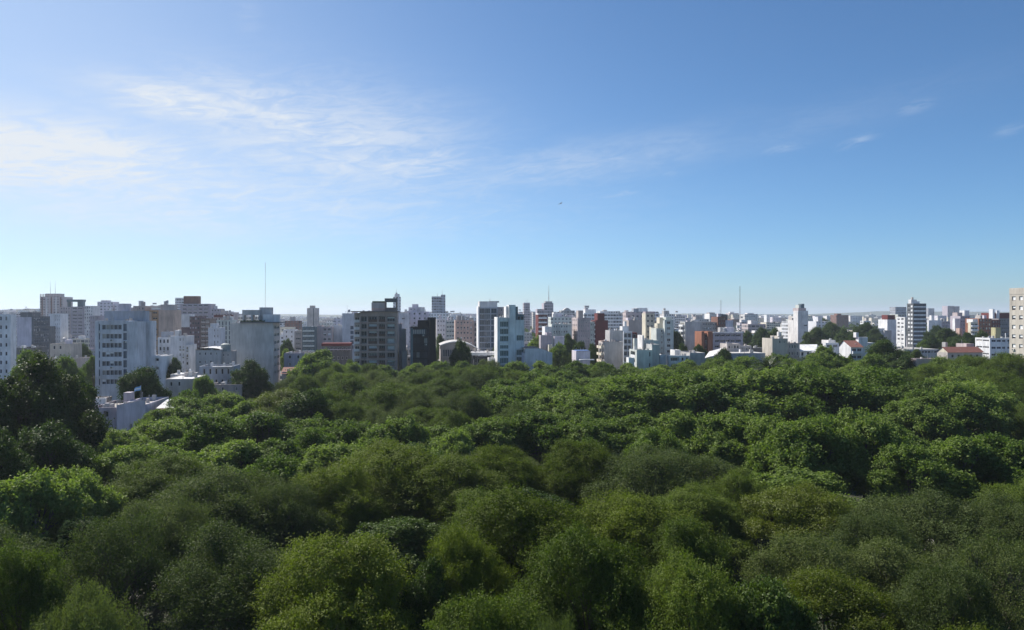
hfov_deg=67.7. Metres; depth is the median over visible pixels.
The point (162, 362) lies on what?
house
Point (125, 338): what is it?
office block
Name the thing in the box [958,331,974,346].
dark round tree
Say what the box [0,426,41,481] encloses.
dark round tree
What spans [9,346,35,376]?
plane tree
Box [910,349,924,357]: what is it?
dark round tree
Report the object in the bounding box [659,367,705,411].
dark round tree
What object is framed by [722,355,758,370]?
plane tree
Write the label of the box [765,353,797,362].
plane tree
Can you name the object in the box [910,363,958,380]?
feathery tree
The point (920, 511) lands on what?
grey green tree
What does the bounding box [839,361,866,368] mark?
plane tree
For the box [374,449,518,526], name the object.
feathery tree
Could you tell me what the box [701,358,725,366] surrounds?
plane tree
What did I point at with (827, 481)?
plane tree
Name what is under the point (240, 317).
apartment block
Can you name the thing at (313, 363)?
plane tree
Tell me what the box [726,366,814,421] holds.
plane tree
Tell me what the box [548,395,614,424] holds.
plane tree
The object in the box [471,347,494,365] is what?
canopy
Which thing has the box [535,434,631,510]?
feathery tree
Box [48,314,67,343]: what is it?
apartment block
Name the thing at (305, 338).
apartment block
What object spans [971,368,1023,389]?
feathery tree
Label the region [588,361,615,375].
plane tree
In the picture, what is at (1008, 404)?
plane tree
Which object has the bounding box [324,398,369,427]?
feathery tree
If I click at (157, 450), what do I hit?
plane tree
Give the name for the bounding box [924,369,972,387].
plane tree
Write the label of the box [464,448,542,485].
grey green tree
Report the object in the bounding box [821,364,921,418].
plane tree
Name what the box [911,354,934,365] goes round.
garden wall
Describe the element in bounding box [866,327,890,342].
dark round tree
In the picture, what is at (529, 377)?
plane tree
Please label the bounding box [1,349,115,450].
dark round tree
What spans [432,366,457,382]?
feathery tree
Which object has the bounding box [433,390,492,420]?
grey green tree
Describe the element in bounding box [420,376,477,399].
feathery tree
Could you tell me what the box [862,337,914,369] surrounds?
dark round tree
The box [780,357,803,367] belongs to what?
plane tree
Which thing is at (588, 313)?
apartment block
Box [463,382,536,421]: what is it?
plane tree
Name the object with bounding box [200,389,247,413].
plane tree
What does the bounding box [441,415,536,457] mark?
plane tree
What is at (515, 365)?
plane tree
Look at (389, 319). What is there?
window
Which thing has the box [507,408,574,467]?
plane tree
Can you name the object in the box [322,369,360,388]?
feathery tree
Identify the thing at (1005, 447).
plane tree
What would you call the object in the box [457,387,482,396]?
feathery tree
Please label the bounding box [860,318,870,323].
apartment block
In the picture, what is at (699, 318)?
apartment block
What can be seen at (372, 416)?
grey green tree
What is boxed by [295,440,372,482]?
plane tree
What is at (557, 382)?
plane tree
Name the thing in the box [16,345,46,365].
warehouse
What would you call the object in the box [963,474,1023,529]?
feathery tree
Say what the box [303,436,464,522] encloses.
feathery tree
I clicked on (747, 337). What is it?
dark round tree
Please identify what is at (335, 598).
feathery tree
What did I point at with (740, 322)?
apartment block
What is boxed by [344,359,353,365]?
plane tree
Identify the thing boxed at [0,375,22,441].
dark round tree
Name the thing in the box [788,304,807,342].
tower block
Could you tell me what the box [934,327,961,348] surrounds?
dark round tree
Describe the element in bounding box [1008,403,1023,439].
feathery tree
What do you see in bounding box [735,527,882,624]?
grey green tree
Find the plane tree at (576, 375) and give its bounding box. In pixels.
[563,370,587,378]
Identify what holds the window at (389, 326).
in the apartment block at (376, 334)
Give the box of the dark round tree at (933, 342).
[927,335,941,348]
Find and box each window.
[123,360,126,367]
[361,317,366,321]
[361,324,366,328]
[361,331,366,335]
[387,317,394,321]
[387,324,394,328]
[387,331,394,335]
[387,338,394,342]
[387,346,394,350]
[387,353,394,357]
[387,360,394,364]
[491,308,496,312]
[500,321,507,326]
[500,329,507,333]
[500,336,507,341]
[500,343,507,348]
[500,351,507,355]
[500,358,507,362]
[517,335,522,340]
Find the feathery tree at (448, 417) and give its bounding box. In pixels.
[423,406,476,429]
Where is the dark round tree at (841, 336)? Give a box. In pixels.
[833,327,851,344]
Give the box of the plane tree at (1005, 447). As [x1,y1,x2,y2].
[972,430,1023,494]
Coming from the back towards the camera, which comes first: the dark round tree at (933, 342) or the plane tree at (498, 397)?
the dark round tree at (933, 342)
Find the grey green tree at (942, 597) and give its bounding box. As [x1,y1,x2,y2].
[882,556,1020,629]
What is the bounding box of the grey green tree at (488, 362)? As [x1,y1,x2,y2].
[477,359,499,367]
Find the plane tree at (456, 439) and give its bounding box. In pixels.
[429,427,480,455]
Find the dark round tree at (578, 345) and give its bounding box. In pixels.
[571,341,584,361]
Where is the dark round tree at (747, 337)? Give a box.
[743,329,752,344]
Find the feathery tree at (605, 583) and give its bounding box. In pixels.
[499,517,660,629]
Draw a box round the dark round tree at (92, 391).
[72,375,112,441]
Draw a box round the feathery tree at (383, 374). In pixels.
[374,369,389,382]
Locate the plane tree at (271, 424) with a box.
[216,409,299,445]
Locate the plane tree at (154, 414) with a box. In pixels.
[129,408,174,431]
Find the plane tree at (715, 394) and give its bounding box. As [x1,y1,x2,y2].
[646,369,763,416]
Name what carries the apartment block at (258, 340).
on the ground at (281, 370)
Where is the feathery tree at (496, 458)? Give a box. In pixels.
[460,441,555,493]
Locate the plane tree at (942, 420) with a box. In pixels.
[878,388,972,444]
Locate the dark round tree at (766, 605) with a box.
[713,571,831,629]
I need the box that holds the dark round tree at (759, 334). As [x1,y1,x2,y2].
[748,326,770,346]
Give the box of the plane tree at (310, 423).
[260,412,334,443]
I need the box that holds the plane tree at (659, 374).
[641,369,662,379]
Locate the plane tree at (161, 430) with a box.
[130,414,187,443]
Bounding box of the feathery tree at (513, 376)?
[502,370,524,382]
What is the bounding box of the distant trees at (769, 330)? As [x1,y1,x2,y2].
[281,316,926,335]
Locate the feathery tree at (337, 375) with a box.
[327,372,365,388]
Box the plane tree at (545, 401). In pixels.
[525,386,583,413]
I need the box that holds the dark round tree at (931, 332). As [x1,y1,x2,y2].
[919,324,941,343]
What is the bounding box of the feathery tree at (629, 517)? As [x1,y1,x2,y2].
[552,481,720,588]
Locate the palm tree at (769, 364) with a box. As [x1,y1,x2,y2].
[749,356,788,371]
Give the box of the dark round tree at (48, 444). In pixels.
[2,418,104,522]
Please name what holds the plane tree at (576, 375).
on the park ground at (155, 619)
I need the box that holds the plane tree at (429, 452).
[373,439,450,479]
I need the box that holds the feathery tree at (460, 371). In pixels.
[448,367,471,377]
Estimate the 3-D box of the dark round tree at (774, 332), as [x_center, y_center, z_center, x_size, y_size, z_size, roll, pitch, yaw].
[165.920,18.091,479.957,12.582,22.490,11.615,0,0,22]
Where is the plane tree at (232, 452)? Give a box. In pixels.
[195,436,264,493]
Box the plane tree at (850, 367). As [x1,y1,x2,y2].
[831,363,858,372]
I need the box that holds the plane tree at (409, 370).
[397,362,423,375]
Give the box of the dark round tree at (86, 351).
[80,342,91,356]
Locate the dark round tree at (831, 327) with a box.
[818,320,840,339]
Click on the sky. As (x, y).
(699, 156)
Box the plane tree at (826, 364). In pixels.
[803,357,835,370]
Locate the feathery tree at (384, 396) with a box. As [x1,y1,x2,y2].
[352,379,419,419]
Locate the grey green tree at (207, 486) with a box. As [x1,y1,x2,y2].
[103,460,311,567]
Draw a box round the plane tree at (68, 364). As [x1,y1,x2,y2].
[54,354,86,379]
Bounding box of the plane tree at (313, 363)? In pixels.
[285,346,347,377]
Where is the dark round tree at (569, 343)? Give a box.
[564,333,576,359]
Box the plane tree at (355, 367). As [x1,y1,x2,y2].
[346,362,361,373]
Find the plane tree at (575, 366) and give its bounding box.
[561,359,591,377]
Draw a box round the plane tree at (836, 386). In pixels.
[771,369,884,422]
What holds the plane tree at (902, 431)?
on the park ground at (155, 619)
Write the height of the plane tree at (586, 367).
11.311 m
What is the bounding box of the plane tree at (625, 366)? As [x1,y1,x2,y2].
[620,361,642,372]
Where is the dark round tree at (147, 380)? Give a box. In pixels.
[116,366,173,402]
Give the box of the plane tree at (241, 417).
[232,414,259,439]
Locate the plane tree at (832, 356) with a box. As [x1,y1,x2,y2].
[801,344,848,369]
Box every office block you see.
[95,304,155,400]
[410,315,435,367]
[476,301,503,356]
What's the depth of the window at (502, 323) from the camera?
304.44 m
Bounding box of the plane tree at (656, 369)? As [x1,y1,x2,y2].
[634,367,674,376]
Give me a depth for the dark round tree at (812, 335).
477.74 m
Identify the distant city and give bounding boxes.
[0,307,975,326]
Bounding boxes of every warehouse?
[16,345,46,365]
[522,346,551,370]
[705,342,764,362]
[877,344,937,358]
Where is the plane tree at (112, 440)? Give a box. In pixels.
[94,427,159,455]
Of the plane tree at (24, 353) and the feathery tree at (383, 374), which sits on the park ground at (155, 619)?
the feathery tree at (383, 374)
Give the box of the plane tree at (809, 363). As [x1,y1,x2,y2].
[799,361,830,371]
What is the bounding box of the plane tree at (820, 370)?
[810,368,829,374]
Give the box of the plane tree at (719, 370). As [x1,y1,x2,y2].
[703,365,758,396]
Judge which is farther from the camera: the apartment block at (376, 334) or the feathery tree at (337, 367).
the apartment block at (376, 334)
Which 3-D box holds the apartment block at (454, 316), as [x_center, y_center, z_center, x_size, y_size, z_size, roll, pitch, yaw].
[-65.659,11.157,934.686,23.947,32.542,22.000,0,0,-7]
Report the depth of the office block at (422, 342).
310.88 m
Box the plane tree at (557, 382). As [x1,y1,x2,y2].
[552,377,567,385]
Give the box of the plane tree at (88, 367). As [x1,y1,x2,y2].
[82,354,94,386]
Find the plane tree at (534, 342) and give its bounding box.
[527,335,538,347]
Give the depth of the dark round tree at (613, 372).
225.78 m
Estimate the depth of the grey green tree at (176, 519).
74.52 m
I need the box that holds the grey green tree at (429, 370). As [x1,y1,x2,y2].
[416,366,435,373]
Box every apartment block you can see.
[0,314,15,379]
[9,309,19,327]
[17,311,49,357]
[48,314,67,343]
[71,336,89,347]
[88,348,94,373]
[90,316,103,347]
[133,300,180,354]
[158,330,196,371]
[181,314,215,349]
[214,309,237,322]
[217,316,236,343]
[230,307,285,386]
[238,315,257,322]
[280,319,285,326]
[280,327,294,334]
[280,332,282,344]
[283,329,297,348]
[285,317,301,330]
[294,325,316,351]
[317,325,333,350]
[319,321,333,326]
[326,319,333,322]
[330,309,357,362]
[334,318,341,324]
[351,298,399,376]
[398,304,428,346]
[399,323,406,371]
[436,315,453,340]
[449,311,467,319]
[454,315,475,346]
[494,305,523,366]
[524,332,531,341]
[536,313,547,336]
[548,312,573,323]
[572,310,594,349]
[583,306,595,320]
[590,313,607,348]
[597,311,622,329]
[597,328,622,369]
[620,321,636,362]
[623,308,641,337]
[633,338,637,348]
[642,309,656,339]
[651,317,673,364]
[660,308,674,327]
[675,311,684,328]
[679,317,701,350]
[691,315,708,321]
[695,327,742,356]
[702,313,732,331]
[704,312,716,321]
[726,312,738,314]
[728,316,738,325]
[737,317,747,330]
[739,313,757,322]
[742,320,765,332]
[761,322,779,331]
[762,332,799,360]
[775,323,781,331]
[782,318,792,337]
[808,317,830,331]
[830,314,848,327]
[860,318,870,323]
[877,314,904,346]
[896,297,925,346]
[927,315,949,331]
[950,310,969,335]
[965,309,1008,337]
[967,319,978,334]
[1009,288,1023,369]
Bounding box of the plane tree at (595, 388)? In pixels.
[585,375,620,397]
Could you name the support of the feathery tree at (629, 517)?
on the park ground at (155, 619)
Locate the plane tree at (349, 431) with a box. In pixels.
[319,417,374,445]
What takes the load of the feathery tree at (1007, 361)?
on the park ground at (155, 619)
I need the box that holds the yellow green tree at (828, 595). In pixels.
[766,565,913,629]
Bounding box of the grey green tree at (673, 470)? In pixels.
[575,443,740,515]
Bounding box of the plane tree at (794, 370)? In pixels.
[764,362,829,406]
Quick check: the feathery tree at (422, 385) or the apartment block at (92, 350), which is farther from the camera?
the apartment block at (92, 350)
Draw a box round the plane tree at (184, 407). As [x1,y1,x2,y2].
[159,397,214,423]
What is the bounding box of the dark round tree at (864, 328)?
[850,322,880,336]
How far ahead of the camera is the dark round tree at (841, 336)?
518.45 m
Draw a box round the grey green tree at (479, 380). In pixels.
[453,369,500,393]
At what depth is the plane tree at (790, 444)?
113.26 m
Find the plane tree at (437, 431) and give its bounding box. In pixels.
[426,422,450,441]
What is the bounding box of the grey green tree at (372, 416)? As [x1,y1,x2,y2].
[358,406,418,425]
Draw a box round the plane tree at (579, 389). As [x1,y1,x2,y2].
[546,382,597,398]
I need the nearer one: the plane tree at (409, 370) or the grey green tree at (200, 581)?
the grey green tree at (200, 581)
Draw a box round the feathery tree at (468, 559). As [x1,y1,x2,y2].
[412,519,521,619]
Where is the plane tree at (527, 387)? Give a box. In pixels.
[512,381,546,397]
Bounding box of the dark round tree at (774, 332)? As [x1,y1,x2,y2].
[770,326,779,335]
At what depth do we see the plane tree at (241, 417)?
144.58 m
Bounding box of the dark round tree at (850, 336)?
[847,328,864,339]
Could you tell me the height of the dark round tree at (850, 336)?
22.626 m
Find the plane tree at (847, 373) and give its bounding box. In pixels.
[841,364,870,376]
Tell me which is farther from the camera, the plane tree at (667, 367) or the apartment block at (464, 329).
the apartment block at (464, 329)
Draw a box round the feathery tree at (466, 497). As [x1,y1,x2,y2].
[439,483,519,536]
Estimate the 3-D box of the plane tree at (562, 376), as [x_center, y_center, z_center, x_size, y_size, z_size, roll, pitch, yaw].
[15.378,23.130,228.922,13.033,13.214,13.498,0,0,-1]
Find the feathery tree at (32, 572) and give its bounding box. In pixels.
[0,534,73,629]
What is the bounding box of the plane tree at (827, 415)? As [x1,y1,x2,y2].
[799,412,838,438]
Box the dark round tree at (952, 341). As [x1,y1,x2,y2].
[939,337,967,348]
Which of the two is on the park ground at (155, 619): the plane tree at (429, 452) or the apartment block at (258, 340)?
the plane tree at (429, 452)
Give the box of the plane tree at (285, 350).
[280,348,289,369]
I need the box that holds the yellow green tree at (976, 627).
[933,617,994,629]
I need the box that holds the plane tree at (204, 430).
[159,411,258,453]
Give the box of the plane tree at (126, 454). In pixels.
[87,442,153,486]
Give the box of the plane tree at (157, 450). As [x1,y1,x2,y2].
[140,445,213,497]
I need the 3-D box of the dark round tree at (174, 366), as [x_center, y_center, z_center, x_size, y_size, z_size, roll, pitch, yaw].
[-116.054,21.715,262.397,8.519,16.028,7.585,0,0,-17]
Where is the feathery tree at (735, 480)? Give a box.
[696,465,777,542]
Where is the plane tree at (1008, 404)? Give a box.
[966,382,1023,433]
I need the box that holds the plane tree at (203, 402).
[164,393,210,406]
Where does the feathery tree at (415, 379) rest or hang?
on the park ground at (155, 619)
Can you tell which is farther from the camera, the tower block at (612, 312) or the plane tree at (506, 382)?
the tower block at (612, 312)
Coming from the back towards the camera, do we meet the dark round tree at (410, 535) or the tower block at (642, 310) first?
the tower block at (642, 310)
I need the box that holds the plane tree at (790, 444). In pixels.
[741,414,866,479]
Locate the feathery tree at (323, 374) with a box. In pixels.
[313,368,338,386]
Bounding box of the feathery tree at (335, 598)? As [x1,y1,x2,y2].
[241,527,421,629]
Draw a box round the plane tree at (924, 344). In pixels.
[916,339,931,348]
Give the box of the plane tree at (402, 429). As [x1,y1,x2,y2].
[349,412,435,452]
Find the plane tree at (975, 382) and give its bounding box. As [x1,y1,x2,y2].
[942,379,998,391]
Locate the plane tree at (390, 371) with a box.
[378,364,398,376]
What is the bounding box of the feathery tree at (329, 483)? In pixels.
[286,461,400,544]
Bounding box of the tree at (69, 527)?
[43,514,154,621]
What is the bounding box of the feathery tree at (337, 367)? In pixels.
[318,362,346,382]
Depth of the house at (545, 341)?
342.62 m
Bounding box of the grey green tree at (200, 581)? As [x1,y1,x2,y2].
[139,514,317,629]
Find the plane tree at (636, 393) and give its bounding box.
[595,370,702,419]
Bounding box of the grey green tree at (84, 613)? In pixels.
[29,568,151,629]
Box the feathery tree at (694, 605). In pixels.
[603,539,756,629]
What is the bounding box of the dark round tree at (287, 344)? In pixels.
[280,338,295,355]
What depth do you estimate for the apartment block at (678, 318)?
874.40 m
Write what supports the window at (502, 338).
in the apartment block at (508, 336)
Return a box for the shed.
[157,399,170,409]
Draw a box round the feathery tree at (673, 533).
[635,511,745,607]
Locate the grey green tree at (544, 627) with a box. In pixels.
[531,603,576,629]
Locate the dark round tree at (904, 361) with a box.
[890,354,916,370]
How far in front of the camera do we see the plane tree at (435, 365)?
283.55 m
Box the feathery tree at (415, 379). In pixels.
[401,371,450,386]
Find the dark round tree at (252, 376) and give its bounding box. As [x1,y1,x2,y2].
[230,358,274,400]
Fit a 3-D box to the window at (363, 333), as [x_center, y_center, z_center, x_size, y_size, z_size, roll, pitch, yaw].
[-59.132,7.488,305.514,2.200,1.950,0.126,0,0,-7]
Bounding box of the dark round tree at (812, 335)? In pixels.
[800,326,831,345]
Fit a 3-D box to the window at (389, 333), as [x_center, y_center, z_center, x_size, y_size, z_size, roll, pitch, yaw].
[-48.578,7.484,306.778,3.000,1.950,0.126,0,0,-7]
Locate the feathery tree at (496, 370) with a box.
[480,365,505,379]
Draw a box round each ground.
[32,314,534,516]
[92,434,1023,629]
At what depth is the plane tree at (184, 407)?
163.23 m
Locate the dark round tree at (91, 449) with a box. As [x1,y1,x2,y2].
[74,439,98,464]
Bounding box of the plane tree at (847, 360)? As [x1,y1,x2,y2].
[842,356,853,363]
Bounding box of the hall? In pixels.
[439,340,477,363]
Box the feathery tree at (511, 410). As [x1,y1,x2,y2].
[491,400,538,446]
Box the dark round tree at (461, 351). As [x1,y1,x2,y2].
[448,338,471,368]
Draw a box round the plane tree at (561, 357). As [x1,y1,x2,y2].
[549,341,571,370]
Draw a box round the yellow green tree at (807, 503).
[736,480,861,552]
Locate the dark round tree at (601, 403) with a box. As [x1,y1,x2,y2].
[591,396,632,419]
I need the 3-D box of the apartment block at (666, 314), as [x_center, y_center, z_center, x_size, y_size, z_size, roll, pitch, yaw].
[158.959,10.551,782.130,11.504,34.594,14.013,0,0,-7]
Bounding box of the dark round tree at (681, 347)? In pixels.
[678,343,687,350]
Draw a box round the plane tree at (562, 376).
[553,370,584,386]
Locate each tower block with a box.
[40,283,72,315]
[60,299,99,337]
[97,300,118,315]
[175,298,183,309]
[180,296,220,317]
[307,306,318,326]
[393,292,400,312]
[429,295,448,319]
[523,303,529,331]
[532,312,534,328]
[535,295,552,336]
[559,308,574,316]
[608,311,617,313]
[639,308,657,320]
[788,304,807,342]
[890,307,905,316]
[926,308,933,316]
[942,306,953,316]
[954,306,959,312]
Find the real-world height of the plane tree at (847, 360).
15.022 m
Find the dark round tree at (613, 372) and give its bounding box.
[600,367,631,378]
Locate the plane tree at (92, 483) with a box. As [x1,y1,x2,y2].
[39,464,128,548]
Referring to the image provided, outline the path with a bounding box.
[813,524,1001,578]
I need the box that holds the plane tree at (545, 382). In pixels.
[530,375,559,393]
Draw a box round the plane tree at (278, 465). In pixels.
[228,449,307,501]
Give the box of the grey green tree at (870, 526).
[818,507,935,591]
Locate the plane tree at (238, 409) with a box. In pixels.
[214,400,261,419]
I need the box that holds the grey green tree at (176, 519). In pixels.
[106,493,224,614]
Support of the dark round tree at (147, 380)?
on the ground at (281, 370)
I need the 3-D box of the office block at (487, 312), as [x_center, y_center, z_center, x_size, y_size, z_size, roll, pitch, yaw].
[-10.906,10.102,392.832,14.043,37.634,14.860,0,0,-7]
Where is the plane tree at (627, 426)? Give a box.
[606,409,679,459]
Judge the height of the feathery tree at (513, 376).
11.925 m
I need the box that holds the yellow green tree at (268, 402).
[242,386,305,415]
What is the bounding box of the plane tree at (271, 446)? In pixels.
[238,437,307,469]
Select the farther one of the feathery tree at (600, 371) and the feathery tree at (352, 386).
the feathery tree at (600, 371)
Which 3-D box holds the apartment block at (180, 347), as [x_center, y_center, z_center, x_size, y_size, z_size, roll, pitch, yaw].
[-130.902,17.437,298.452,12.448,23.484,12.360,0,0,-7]
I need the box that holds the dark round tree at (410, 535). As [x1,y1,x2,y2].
[335,514,451,593]
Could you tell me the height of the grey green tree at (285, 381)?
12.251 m
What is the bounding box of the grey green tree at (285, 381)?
[270,373,309,392]
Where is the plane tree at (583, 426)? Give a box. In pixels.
[544,413,632,457]
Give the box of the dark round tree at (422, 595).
[397,549,458,629]
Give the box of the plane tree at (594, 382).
[583,374,609,388]
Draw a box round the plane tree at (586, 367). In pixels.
[581,363,592,372]
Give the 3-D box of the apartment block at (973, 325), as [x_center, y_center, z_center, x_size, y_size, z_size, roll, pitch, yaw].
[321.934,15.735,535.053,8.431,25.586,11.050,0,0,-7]
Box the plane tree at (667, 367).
[646,364,670,371]
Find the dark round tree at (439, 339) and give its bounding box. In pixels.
[436,333,445,360]
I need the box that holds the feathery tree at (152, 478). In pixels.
[105,449,216,518]
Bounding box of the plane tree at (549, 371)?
[542,366,561,377]
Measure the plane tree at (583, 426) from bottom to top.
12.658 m
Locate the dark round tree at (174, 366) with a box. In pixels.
[166,355,181,378]
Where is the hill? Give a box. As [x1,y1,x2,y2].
[255,311,1008,316]
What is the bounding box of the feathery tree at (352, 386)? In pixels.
[321,376,369,405]
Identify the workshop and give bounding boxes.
[195,343,236,371]
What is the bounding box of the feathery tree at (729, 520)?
[653,480,760,572]
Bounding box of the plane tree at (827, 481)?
[749,464,863,530]
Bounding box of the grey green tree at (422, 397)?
[387,384,447,414]
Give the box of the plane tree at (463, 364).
[452,360,472,371]
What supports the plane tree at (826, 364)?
on the park ground at (155, 619)
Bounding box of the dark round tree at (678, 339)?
[674,331,687,349]
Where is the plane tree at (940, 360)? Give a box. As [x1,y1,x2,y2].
[929,355,951,367]
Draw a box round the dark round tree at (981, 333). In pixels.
[974,329,987,337]
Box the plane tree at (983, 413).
[920,379,1018,440]
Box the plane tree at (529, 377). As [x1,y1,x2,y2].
[516,370,543,385]
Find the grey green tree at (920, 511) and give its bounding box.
[825,481,1008,584]
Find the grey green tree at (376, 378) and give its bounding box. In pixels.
[360,367,402,386]
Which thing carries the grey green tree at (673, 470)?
on the park ground at (155, 619)
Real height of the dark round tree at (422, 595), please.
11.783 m
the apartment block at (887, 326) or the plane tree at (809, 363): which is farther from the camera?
the apartment block at (887, 326)
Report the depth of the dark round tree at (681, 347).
344.80 m
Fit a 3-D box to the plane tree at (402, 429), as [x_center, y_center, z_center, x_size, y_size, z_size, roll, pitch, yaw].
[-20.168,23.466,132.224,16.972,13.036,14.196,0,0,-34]
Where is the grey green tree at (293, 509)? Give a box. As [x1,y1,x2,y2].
[227,475,342,550]
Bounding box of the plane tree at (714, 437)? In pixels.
[683,405,758,473]
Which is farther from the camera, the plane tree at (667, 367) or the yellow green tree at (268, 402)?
the plane tree at (667, 367)
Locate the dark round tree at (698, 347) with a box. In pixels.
[693,343,707,357]
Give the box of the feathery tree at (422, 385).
[406,382,439,398]
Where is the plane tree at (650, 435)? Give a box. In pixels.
[620,426,690,491]
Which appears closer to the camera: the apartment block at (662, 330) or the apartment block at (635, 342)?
the apartment block at (635, 342)
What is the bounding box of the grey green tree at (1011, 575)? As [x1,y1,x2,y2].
[946,527,1023,629]
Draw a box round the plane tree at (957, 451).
[901,435,1016,505]
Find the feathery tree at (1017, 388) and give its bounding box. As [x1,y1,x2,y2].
[992,379,1023,403]
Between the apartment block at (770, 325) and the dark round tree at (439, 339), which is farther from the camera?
the apartment block at (770, 325)
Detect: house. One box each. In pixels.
[49,338,89,368]
[68,335,77,339]
[92,392,168,436]
[155,354,172,388]
[165,368,204,397]
[199,361,239,383]
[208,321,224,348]
[214,381,245,403]
[281,367,295,379]
[284,350,311,366]
[321,342,351,365]
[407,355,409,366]
[539,332,563,351]
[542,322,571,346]
[572,348,593,365]
[626,335,659,369]
[660,349,704,366]
[800,344,818,360]
[822,338,838,354]
[839,332,874,360]
[936,342,982,359]
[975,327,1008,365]
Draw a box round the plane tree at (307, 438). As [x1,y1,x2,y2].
[287,425,337,450]
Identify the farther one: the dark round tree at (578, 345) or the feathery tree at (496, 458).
the dark round tree at (578, 345)
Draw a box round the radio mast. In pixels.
[265,262,265,306]
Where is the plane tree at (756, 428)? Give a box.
[720,411,792,484]
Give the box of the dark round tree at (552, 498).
[510,486,569,512]
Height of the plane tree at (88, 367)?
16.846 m
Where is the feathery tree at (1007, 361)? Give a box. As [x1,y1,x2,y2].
[975,350,1023,380]
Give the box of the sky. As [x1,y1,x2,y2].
[0,0,1023,313]
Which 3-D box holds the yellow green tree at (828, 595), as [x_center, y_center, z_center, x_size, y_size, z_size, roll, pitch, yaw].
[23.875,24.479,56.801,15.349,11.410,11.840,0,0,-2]
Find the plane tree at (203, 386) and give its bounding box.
[192,373,220,398]
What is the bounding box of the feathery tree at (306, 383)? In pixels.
[286,374,322,394]
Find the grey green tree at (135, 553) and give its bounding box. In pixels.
[49,505,180,622]
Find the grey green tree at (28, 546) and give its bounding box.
[0,519,83,617]
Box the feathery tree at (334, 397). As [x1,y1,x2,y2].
[317,389,352,405]
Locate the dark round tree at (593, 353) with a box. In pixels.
[588,343,598,364]
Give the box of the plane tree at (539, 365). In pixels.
[530,360,553,371]
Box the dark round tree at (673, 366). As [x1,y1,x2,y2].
[671,364,681,370]
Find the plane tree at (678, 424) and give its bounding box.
[634,408,719,459]
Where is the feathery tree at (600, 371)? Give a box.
[589,365,611,378]
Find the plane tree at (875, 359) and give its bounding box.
[849,352,890,368]
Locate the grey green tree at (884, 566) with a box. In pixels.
[823,534,990,629]
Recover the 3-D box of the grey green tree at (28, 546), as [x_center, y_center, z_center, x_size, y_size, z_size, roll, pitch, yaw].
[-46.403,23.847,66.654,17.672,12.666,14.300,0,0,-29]
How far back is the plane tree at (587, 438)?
118.49 m
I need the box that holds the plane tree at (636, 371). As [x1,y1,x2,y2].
[628,367,645,375]
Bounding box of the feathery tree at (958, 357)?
[953,353,996,365]
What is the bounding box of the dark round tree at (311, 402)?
[271,386,340,423]
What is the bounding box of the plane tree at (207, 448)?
[200,444,225,456]
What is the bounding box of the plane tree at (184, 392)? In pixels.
[172,388,200,403]
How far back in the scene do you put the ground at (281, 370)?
895.21 m
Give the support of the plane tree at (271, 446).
on the park ground at (155, 619)
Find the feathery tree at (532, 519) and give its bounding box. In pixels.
[430,480,585,597]
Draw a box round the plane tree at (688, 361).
[670,359,697,366]
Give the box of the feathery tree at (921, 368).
[911,362,937,374]
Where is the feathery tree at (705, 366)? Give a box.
[686,361,718,371]
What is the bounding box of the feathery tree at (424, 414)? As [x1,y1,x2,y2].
[403,405,457,427]
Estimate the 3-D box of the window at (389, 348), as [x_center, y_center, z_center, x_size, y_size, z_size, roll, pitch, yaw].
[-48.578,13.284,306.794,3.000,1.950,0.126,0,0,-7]
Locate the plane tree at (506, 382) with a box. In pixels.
[480,377,522,392]
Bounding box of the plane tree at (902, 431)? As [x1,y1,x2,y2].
[891,422,936,449]
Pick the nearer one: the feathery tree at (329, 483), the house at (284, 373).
the feathery tree at (329, 483)
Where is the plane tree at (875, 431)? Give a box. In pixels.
[816,404,929,505]
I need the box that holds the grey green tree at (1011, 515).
[926,487,1023,603]
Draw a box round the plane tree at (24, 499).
[0,464,109,552]
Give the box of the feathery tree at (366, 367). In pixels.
[354,363,388,379]
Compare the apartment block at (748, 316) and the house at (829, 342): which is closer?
the house at (829, 342)
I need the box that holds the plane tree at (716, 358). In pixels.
[704,355,731,363]
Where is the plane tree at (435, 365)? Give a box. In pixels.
[423,360,451,371]
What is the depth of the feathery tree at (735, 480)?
94.41 m
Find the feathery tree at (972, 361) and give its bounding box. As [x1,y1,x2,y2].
[942,355,991,368]
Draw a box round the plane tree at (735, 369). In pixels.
[731,365,745,375]
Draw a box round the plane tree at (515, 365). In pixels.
[496,360,530,373]
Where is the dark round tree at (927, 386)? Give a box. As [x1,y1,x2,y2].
[882,378,942,435]
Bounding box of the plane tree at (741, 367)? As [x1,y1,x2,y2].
[724,362,756,372]
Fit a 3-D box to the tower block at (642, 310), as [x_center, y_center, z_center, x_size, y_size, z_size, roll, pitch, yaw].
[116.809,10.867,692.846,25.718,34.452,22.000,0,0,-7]
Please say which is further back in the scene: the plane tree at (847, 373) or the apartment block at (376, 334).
the apartment block at (376, 334)
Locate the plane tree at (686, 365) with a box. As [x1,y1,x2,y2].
[675,364,691,370]
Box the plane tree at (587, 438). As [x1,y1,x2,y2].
[550,434,619,505]
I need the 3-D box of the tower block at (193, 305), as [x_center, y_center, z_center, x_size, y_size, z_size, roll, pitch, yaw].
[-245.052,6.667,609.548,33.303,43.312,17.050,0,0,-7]
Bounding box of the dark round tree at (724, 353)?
[713,346,732,361]
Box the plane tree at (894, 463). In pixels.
[863,440,967,524]
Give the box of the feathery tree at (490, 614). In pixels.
[421,583,551,629]

